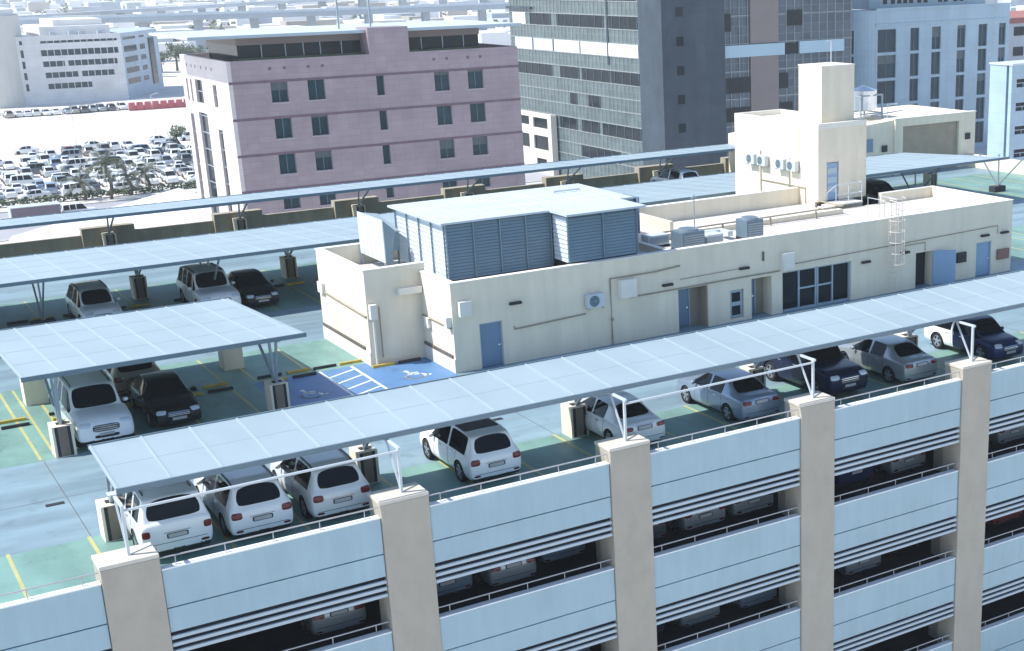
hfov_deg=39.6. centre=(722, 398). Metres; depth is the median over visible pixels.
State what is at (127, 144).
distant car
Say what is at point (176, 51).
broad tree
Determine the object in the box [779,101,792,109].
window
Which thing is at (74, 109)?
distant car
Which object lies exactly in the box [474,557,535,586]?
parked car
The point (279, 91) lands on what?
window
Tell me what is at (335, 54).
roof hedge
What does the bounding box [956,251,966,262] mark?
call panel
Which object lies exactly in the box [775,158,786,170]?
air conditioner
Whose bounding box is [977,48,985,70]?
window
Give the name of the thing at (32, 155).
distant car
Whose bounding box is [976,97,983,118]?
window
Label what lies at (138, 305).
wheel stop
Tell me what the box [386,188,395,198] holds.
window
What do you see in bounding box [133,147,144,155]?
distant car
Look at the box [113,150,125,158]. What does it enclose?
distant car
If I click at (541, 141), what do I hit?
window
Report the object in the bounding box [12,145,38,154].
distant car
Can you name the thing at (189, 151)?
distant car
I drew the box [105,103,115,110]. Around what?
distant car
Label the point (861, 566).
parked car
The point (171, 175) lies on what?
distant car
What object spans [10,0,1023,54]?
distant town
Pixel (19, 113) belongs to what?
distant car
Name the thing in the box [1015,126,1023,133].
window
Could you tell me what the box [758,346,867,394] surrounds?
parked car
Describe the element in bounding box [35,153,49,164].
distant car
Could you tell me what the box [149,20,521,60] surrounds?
roof pavilion
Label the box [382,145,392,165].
window
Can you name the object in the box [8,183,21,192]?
distant car
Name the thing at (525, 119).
window
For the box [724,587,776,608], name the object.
parked car
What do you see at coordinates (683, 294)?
door
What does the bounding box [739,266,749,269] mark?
wall lamp
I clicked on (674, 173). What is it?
parked car
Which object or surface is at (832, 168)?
door
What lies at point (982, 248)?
door
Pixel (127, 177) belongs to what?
palm tree
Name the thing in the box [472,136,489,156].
window
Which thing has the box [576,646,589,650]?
parked car
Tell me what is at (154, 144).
distant car
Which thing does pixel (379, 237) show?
air conditioning unit
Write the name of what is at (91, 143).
distant car
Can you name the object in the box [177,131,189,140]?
distant car
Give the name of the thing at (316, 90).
window
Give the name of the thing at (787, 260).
duct box
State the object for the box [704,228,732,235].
duct run
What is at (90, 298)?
parked car
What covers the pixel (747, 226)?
condenser unit
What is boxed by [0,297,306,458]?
parking canopy
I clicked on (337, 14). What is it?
roof mast
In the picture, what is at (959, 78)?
window
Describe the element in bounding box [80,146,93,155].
distant car
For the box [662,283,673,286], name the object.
wall lamp
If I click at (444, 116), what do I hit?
window
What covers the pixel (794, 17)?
window
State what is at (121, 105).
distant car
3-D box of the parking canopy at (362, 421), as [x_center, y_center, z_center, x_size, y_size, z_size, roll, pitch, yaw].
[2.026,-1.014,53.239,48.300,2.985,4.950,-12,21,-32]
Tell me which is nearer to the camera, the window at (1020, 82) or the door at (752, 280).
the door at (752, 280)
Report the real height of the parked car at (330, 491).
1.790 m
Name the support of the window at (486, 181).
in the stone office at (388, 104)
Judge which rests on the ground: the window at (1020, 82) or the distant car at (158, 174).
the distant car at (158, 174)
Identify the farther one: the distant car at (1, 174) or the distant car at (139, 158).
the distant car at (139, 158)
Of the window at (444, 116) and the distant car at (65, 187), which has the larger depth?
the distant car at (65, 187)
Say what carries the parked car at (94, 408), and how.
on the parking deck
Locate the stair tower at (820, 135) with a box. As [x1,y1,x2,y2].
[734,41,866,209]
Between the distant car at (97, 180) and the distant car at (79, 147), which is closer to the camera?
the distant car at (97, 180)
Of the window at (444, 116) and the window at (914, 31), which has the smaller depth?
the window at (444, 116)
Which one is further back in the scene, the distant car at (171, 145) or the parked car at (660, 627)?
the distant car at (171, 145)
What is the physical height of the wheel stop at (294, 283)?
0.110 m
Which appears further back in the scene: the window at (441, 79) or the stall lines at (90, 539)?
the window at (441, 79)
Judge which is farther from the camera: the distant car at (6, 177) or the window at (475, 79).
the distant car at (6, 177)
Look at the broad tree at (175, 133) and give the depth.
261.97 m
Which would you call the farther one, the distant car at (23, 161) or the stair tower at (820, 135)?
the distant car at (23, 161)
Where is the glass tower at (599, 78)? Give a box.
[505,0,851,177]
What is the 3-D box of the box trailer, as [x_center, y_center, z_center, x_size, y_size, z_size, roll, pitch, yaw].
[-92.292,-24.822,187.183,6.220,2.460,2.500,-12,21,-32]
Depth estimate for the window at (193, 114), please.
157.06 m
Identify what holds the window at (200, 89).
in the stone office at (388, 104)
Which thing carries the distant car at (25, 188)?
on the ground
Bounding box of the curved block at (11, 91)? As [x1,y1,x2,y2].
[0,7,25,108]
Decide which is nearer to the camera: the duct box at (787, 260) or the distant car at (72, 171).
the duct box at (787, 260)
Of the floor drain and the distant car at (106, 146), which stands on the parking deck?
the floor drain
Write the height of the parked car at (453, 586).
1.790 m
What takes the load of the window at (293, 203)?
in the stone office at (388, 104)
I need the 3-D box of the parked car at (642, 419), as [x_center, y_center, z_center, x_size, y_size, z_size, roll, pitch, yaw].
[-4.077,0.532,51.140,2.209,1.517,4.882,-12,21,-32]
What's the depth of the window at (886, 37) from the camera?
226.68 m
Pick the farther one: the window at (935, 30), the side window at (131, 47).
the side window at (131, 47)
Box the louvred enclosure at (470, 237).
[387,183,645,280]
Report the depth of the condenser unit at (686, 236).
66.40 m
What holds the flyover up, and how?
on the ground
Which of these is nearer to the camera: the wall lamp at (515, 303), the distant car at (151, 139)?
the wall lamp at (515, 303)
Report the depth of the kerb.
203.93 m
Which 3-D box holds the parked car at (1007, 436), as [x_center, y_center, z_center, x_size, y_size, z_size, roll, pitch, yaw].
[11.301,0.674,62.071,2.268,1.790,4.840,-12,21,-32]
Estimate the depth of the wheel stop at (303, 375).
59.18 m
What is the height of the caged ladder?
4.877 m
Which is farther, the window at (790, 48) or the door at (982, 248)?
the window at (790, 48)
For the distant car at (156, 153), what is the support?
on the ground
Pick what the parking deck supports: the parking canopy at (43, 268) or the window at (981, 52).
the parking canopy at (43, 268)
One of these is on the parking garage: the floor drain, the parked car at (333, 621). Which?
the parked car at (333, 621)
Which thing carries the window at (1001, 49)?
in the pale blue office
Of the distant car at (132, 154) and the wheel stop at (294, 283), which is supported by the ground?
the distant car at (132, 154)
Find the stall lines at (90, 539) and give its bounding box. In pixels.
[0,175,1023,597]
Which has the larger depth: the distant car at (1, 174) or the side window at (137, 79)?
the side window at (137, 79)
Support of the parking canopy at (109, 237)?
on the parking deck
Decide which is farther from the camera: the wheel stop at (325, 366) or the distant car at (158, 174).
the distant car at (158, 174)
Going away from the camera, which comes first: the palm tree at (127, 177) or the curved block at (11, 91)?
the palm tree at (127, 177)
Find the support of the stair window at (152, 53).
in the cream office at (74, 59)
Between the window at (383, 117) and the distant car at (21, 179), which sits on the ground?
the distant car at (21, 179)
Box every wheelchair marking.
[300,390,327,398]
[403,371,430,378]
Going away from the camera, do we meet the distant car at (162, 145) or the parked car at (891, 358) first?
the parked car at (891, 358)
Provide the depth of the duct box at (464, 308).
58.45 m
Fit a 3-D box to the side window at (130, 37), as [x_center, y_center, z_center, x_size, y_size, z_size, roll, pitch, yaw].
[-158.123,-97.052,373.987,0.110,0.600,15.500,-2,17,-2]
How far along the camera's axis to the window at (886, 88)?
229.16 m
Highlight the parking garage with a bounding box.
[0,153,1023,650]
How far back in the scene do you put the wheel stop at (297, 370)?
59.82 m
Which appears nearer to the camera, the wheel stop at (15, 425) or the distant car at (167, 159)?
the wheel stop at (15, 425)
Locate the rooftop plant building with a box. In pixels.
[314,185,1013,373]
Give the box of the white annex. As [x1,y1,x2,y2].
[521,110,558,175]
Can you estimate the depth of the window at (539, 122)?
221.00 m
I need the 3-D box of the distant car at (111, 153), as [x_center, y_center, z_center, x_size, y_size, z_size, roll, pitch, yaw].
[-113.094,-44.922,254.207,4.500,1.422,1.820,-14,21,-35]
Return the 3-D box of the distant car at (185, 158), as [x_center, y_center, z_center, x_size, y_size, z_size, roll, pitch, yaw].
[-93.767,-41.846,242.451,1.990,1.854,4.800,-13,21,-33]
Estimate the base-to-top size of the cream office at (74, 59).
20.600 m
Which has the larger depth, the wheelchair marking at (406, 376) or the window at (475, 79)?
the window at (475, 79)
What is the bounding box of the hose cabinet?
[996,248,1008,259]
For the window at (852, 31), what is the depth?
224.15 m
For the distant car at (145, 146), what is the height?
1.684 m
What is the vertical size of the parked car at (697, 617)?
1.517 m
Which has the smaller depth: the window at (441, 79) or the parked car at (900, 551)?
the parked car at (900, 551)
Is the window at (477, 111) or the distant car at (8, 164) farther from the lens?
the distant car at (8, 164)
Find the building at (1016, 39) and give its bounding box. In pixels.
[1008,10,1023,60]
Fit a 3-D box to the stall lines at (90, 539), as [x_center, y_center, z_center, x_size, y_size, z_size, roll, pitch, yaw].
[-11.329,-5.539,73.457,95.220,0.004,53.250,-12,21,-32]
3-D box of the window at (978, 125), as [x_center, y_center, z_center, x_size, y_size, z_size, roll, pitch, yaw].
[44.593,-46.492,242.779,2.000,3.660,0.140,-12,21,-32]
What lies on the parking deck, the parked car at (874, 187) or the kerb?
the parked car at (874, 187)
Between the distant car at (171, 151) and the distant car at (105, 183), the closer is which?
the distant car at (105, 183)
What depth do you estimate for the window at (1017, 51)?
256.64 m
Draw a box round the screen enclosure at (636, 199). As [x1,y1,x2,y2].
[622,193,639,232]
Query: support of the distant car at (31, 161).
on the ground
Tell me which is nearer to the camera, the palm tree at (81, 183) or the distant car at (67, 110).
the palm tree at (81, 183)
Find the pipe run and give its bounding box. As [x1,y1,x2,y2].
[656,200,843,232]
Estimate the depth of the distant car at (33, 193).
206.65 m
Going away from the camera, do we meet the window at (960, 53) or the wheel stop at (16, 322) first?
the wheel stop at (16, 322)
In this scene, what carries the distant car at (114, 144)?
on the ground
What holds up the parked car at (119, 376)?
on the parking deck
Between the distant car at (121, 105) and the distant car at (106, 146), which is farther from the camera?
the distant car at (121, 105)
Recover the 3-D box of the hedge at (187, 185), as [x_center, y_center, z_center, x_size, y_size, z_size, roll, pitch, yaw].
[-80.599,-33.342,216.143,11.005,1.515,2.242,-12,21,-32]
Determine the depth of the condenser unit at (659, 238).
67.56 m
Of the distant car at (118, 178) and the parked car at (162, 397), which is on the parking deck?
the parked car at (162, 397)
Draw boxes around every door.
[479,320,503,367]
[678,288,689,326]
[751,278,755,313]
[827,162,837,199]
[932,250,955,284]
[975,241,990,276]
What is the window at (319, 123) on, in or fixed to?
in the stone office at (388, 104)
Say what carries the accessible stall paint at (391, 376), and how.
on the parking deck
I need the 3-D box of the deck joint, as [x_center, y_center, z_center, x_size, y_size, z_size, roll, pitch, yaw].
[-9.632,-5.185,72.235,99.400,0.004,40.102,-12,21,-32]
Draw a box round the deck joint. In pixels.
[2,168,1020,535]
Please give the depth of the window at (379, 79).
149.64 m
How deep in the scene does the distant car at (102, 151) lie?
248.01 m
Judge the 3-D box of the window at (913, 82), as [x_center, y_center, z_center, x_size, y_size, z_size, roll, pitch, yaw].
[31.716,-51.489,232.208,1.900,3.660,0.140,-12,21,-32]
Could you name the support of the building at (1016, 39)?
on the ground
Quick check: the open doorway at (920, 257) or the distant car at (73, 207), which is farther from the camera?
the distant car at (73, 207)
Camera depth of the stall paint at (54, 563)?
53.77 m
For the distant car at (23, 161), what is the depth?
241.26 m
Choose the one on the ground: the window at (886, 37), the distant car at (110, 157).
the distant car at (110, 157)
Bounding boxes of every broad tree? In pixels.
[159,51,169,72]
[165,41,189,70]
[167,125,185,143]
[168,43,193,57]
[185,45,203,53]
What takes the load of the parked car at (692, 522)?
on the parking garage
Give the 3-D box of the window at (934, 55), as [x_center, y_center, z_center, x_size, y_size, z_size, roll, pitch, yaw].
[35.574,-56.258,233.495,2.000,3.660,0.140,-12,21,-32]
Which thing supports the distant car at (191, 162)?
on the ground
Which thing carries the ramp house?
on the parking deck
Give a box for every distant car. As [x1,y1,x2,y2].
[0,171,8,180]
[2,172,15,185]
[2,188,17,198]
[3,110,13,117]
[3,160,15,169]
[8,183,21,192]
[9,174,42,184]
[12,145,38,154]
[14,110,23,116]
[17,163,45,173]
[17,189,51,200]
[19,156,30,166]
[20,167,33,177]
[21,183,37,193]
[23,110,32,116]
[25,160,37,165]
[26,152,36,159]
[31,108,40,115]
[32,180,43,188]
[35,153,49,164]
[40,109,50,115]
[40,166,54,176]
[42,182,57,193]
[43,149,55,157]
[47,157,61,168]
[48,172,74,181]
[50,108,60,114]
[51,175,69,188]
[52,149,81,157]
[56,158,87,169]
[60,145,74,151]
[60,156,69,163]
[60,182,95,195]
[60,202,97,212]
[61,165,74,171]
[62,107,71,113]
[68,168,80,174]
[69,106,79,113]
[73,145,81,149]
[75,172,91,184]
[78,105,88,112]
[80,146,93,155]
[81,141,98,147]
[81,164,91,172]
[84,180,100,189]
[87,104,96,111]
[88,157,100,163]
[89,148,114,156]
[90,171,116,178]
[93,149,107,157]
[94,174,106,184]
[95,156,121,165]
[96,103,106,111]
[96,143,112,150]
[101,178,116,186]
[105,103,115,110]
[105,181,135,190]
[107,140,120,149]
[110,164,125,172]
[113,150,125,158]
[115,172,127,181]
[116,102,127,109]
[120,159,132,169]
[121,140,134,148]
[123,144,150,153]
[125,150,139,159]
[127,166,156,175]
[131,162,146,168]
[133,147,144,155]
[133,155,158,161]
[140,157,156,167]
[140,172,158,185]
[143,149,161,157]
[146,135,168,142]
[151,141,160,147]
[152,147,163,154]
[152,161,166,170]
[156,169,165,178]
[158,141,184,150]
[159,154,172,165]
[161,169,178,183]
[163,148,177,154]
[165,143,180,149]
[165,163,193,172]
[170,149,192,160]
[170,160,185,165]
[175,153,191,163]
[176,167,191,177]
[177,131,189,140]
[183,171,194,180]
[187,174,195,183]
[189,157,193,165]
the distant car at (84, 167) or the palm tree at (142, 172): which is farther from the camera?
the distant car at (84, 167)
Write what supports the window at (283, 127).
in the stone office at (388, 104)
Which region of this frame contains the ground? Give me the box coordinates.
[0,0,986,243]
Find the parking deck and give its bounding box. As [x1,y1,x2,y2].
[0,166,1023,556]
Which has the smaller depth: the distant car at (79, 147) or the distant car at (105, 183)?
the distant car at (105, 183)
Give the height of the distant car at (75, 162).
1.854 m
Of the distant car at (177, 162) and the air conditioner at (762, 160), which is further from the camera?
the distant car at (177, 162)
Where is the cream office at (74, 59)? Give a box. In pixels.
[15,17,164,105]
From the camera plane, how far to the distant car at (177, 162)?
235.37 m
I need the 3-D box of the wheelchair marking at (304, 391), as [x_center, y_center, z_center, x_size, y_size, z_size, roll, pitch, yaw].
[-16.875,-0.171,56.710,1.398,0.001,1.010,8,20,27]
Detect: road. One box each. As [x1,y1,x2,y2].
[0,101,183,115]
[0,172,550,239]
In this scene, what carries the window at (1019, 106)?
in the white office at (1006, 118)
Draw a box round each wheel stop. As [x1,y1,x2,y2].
[0,417,26,424]
[1,422,29,429]
[6,319,28,324]
[129,302,149,307]
[193,392,202,395]
[203,382,227,388]
[208,386,232,393]
[257,372,281,378]
[286,281,304,285]
[286,368,309,373]
[292,372,316,378]
[313,363,336,369]
[339,359,361,365]
[372,362,394,368]
[398,357,420,363]
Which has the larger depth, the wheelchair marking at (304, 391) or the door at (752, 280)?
the door at (752, 280)
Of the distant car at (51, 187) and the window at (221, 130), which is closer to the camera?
the window at (221, 130)
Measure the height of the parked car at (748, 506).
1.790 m
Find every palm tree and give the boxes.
[58,167,100,199]
[79,150,130,198]
[109,166,145,194]
[124,160,168,188]
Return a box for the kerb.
[0,180,541,241]
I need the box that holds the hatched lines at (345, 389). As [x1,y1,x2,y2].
[318,366,387,394]
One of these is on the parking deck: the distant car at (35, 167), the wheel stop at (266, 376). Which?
the wheel stop at (266, 376)
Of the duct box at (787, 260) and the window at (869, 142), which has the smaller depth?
the duct box at (787, 260)
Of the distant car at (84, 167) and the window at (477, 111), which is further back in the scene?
the distant car at (84, 167)
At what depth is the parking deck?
53.09 m
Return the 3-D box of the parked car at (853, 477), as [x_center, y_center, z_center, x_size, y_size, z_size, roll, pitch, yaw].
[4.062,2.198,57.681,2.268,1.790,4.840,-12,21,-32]
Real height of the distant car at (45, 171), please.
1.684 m
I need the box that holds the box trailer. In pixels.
[7,201,60,217]
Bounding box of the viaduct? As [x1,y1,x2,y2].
[18,0,487,17]
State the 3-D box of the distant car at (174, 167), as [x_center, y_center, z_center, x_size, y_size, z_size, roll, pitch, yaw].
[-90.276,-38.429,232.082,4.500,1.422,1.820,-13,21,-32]
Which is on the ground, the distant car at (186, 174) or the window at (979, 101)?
the distant car at (186, 174)
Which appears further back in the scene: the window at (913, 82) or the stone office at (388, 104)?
the window at (913, 82)
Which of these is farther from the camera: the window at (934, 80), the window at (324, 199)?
the window at (934, 80)
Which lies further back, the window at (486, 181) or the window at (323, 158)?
the window at (486, 181)
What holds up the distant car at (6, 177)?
on the ground
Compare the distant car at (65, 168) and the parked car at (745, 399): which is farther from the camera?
the distant car at (65, 168)
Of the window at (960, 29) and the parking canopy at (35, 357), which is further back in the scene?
the window at (960, 29)
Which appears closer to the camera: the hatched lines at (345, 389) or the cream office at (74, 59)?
the hatched lines at (345, 389)
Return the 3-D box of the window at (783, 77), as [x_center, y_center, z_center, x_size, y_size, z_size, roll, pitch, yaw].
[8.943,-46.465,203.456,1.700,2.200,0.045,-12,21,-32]
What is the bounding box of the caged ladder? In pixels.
[867,196,905,291]
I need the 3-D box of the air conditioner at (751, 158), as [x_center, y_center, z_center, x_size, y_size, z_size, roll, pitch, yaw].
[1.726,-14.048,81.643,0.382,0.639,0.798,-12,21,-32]
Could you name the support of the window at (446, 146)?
in the stone office at (388, 104)
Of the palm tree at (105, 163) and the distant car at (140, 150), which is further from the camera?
the distant car at (140, 150)
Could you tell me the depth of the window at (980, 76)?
240.42 m
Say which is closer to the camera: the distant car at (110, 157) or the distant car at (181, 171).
the distant car at (181, 171)
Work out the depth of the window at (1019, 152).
165.92 m
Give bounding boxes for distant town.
[0,0,1023,42]
[7,0,1015,47]
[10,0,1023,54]
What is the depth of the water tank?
110.18 m
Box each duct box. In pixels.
[457,300,472,317]
[617,277,637,298]
[780,251,794,270]
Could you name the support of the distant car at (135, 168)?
on the ground
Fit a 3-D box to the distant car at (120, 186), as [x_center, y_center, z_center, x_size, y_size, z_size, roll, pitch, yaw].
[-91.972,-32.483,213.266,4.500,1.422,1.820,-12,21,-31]
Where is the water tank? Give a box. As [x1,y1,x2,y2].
[854,86,902,118]
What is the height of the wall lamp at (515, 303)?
0.120 m
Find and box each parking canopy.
[0,144,734,245]
[0,152,1023,324]
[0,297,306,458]
[88,269,1023,555]
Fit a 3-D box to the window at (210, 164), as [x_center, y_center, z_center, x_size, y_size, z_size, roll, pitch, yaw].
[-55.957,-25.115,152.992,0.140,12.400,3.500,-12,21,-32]
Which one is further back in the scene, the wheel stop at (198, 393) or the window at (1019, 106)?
the window at (1019, 106)
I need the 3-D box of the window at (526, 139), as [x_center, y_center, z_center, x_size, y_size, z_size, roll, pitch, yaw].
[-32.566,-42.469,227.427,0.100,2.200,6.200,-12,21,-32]
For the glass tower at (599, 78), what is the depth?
200.66 m
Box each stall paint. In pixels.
[0,171,1023,603]
[253,357,456,406]
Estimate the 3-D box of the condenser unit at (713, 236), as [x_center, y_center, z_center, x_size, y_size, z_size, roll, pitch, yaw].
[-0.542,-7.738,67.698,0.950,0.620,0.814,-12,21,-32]
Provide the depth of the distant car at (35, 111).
328.45 m
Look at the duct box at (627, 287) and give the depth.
62.66 m
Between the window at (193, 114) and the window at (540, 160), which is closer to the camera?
the window at (193, 114)
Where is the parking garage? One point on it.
(626, 581)
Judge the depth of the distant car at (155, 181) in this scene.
218.86 m
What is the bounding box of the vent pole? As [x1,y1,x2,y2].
[691,194,696,226]
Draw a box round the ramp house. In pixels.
[728,105,976,177]
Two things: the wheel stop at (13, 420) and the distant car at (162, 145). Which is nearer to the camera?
the wheel stop at (13, 420)
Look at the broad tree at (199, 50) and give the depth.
485.56 m
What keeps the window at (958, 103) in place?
in the pale blue office
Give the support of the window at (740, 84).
in the glass tower at (599, 78)
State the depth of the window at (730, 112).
199.95 m
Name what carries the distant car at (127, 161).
on the ground
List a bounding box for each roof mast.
[335,0,339,28]
[367,0,370,25]
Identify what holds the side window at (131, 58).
in the cream office at (74, 59)
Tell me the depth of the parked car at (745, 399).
52.44 m
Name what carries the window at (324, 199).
in the stone office at (388, 104)
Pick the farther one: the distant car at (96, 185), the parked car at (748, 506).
the distant car at (96, 185)
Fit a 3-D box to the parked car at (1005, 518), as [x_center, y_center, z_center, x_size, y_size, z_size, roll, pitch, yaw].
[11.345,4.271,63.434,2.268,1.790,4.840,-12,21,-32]
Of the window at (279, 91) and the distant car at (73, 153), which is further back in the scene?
the distant car at (73, 153)
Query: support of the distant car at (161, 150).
on the ground
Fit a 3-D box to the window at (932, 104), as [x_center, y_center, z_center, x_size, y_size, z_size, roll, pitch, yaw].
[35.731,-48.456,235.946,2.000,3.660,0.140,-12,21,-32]
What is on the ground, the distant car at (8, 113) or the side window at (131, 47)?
the distant car at (8, 113)
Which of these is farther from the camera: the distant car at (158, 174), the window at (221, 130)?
the distant car at (158, 174)
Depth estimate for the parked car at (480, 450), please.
46.58 m
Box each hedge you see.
[0,183,169,207]
[166,181,196,189]
[234,46,478,60]
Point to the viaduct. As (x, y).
(280, 3)
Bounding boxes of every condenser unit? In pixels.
[641,232,669,245]
[671,226,704,248]
[705,231,723,243]
[736,215,762,238]
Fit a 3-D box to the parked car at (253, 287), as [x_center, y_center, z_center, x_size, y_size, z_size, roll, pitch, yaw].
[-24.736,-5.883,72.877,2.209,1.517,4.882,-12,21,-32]
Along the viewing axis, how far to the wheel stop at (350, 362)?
60.98 m
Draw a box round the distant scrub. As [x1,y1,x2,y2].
[2,0,498,42]
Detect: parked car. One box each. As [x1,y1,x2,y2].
[51,370,133,445]
[65,280,122,317]
[103,361,159,395]
[110,480,212,554]
[127,369,201,426]
[176,262,240,303]
[193,465,292,537]
[227,268,278,306]
[270,449,370,518]
[299,603,365,635]
[420,418,520,481]
[436,574,472,597]
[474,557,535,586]
[535,544,584,562]
[568,390,664,441]
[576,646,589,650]
[650,167,698,181]
[653,522,665,539]
[657,623,664,632]
[665,605,719,627]
[666,506,725,531]
[676,367,779,420]
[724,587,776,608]
[725,493,772,516]
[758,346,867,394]
[834,466,873,486]
[834,555,880,576]
[838,334,936,382]
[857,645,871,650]
[862,178,893,204]
[874,452,925,474]
[881,542,919,557]
[924,315,1022,359]
[985,510,1022,525]
[988,425,1023,444]
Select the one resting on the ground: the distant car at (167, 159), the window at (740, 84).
the distant car at (167, 159)
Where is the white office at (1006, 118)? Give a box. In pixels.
[987,60,1023,160]
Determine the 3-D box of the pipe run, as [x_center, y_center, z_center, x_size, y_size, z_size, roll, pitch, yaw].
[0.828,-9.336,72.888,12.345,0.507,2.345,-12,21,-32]
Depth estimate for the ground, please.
303.62 m
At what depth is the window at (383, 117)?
150.74 m
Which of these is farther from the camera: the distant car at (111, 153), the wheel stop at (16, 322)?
the distant car at (111, 153)
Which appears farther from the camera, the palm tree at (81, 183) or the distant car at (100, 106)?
the distant car at (100, 106)
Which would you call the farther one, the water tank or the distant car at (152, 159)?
the distant car at (152, 159)
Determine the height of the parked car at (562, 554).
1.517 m
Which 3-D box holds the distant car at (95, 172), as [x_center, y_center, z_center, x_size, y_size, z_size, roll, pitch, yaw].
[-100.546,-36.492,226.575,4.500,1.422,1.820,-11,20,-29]
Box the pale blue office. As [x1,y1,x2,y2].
[852,0,1011,147]
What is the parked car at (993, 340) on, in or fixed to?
on the parking deck
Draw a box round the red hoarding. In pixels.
[128,99,185,110]
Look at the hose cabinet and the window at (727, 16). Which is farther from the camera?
the window at (727, 16)
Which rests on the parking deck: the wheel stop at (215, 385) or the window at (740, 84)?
the wheel stop at (215, 385)
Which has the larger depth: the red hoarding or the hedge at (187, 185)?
the red hoarding
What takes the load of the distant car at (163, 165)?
on the ground
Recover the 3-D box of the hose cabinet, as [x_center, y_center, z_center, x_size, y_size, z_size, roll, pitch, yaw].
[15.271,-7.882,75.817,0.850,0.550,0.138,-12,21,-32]
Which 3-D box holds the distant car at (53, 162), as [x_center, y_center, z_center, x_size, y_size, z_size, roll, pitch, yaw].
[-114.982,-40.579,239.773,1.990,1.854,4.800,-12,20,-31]
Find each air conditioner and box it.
[585,292,604,309]
[746,153,757,164]
[757,154,768,166]
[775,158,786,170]
[786,160,798,172]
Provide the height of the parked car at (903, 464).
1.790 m
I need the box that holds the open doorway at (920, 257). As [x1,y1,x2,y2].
[915,252,924,284]
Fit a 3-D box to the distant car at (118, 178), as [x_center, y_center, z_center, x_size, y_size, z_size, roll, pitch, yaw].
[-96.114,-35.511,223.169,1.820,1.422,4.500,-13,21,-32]
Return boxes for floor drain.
[45,501,64,506]
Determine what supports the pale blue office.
on the ground
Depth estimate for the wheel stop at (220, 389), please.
57.35 m
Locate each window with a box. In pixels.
[123,35,143,39]
[124,43,144,51]
[125,54,146,62]
[127,64,147,72]
[129,75,149,83]
[147,37,158,82]
[193,114,204,197]
[197,80,203,102]
[201,112,219,212]
[221,130,232,210]
[270,82,290,103]
[274,118,294,139]
[278,153,297,175]
[284,198,301,210]
[307,79,326,101]
[311,115,330,136]
[315,150,334,171]
[320,194,335,206]
[376,76,385,96]
[379,111,389,131]
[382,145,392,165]
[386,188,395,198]
[434,72,450,92]
[437,106,453,126]
[439,139,455,159]
[443,181,456,187]
[467,69,484,89]
[470,103,486,123]
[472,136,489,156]
[475,177,491,187]
[521,115,528,123]
[523,132,529,146]
[534,117,547,128]
[535,135,548,150]
[538,158,546,162]
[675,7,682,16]
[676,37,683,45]
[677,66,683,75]
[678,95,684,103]
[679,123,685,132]
[725,14,730,31]
[726,77,749,93]
[726,106,749,122]
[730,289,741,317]
[779,72,787,88]
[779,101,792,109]
[785,42,797,53]
[787,9,801,25]
[852,31,853,53]
[866,139,872,152]
[877,29,894,52]
[877,55,894,78]
[877,80,893,103]
[909,78,916,100]
[910,28,917,50]
[910,53,917,75]
[930,77,938,98]
[930,101,937,107]
[931,52,938,73]
[932,26,939,48]
[955,75,962,96]
[955,99,961,109]
[956,50,963,71]
[957,25,964,47]
[975,121,982,142]
[976,73,983,94]
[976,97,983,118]
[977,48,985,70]
[978,24,985,45]
[998,23,1004,44]
[998,47,1003,61]
[1013,46,1023,55]
[1014,26,1023,35]
[1014,149,1023,156]
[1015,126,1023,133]
[1016,102,1023,110]
[1017,79,1023,86]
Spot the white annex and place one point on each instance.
(540, 141)
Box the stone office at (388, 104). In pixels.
[179,25,525,220]
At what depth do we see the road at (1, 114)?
344.51 m
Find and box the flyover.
[19,2,508,52]
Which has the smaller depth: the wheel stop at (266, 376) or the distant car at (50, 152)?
the wheel stop at (266, 376)
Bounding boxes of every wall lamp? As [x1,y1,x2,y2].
[509,301,521,305]
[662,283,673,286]
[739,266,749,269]
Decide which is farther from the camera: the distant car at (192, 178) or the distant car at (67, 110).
the distant car at (67, 110)

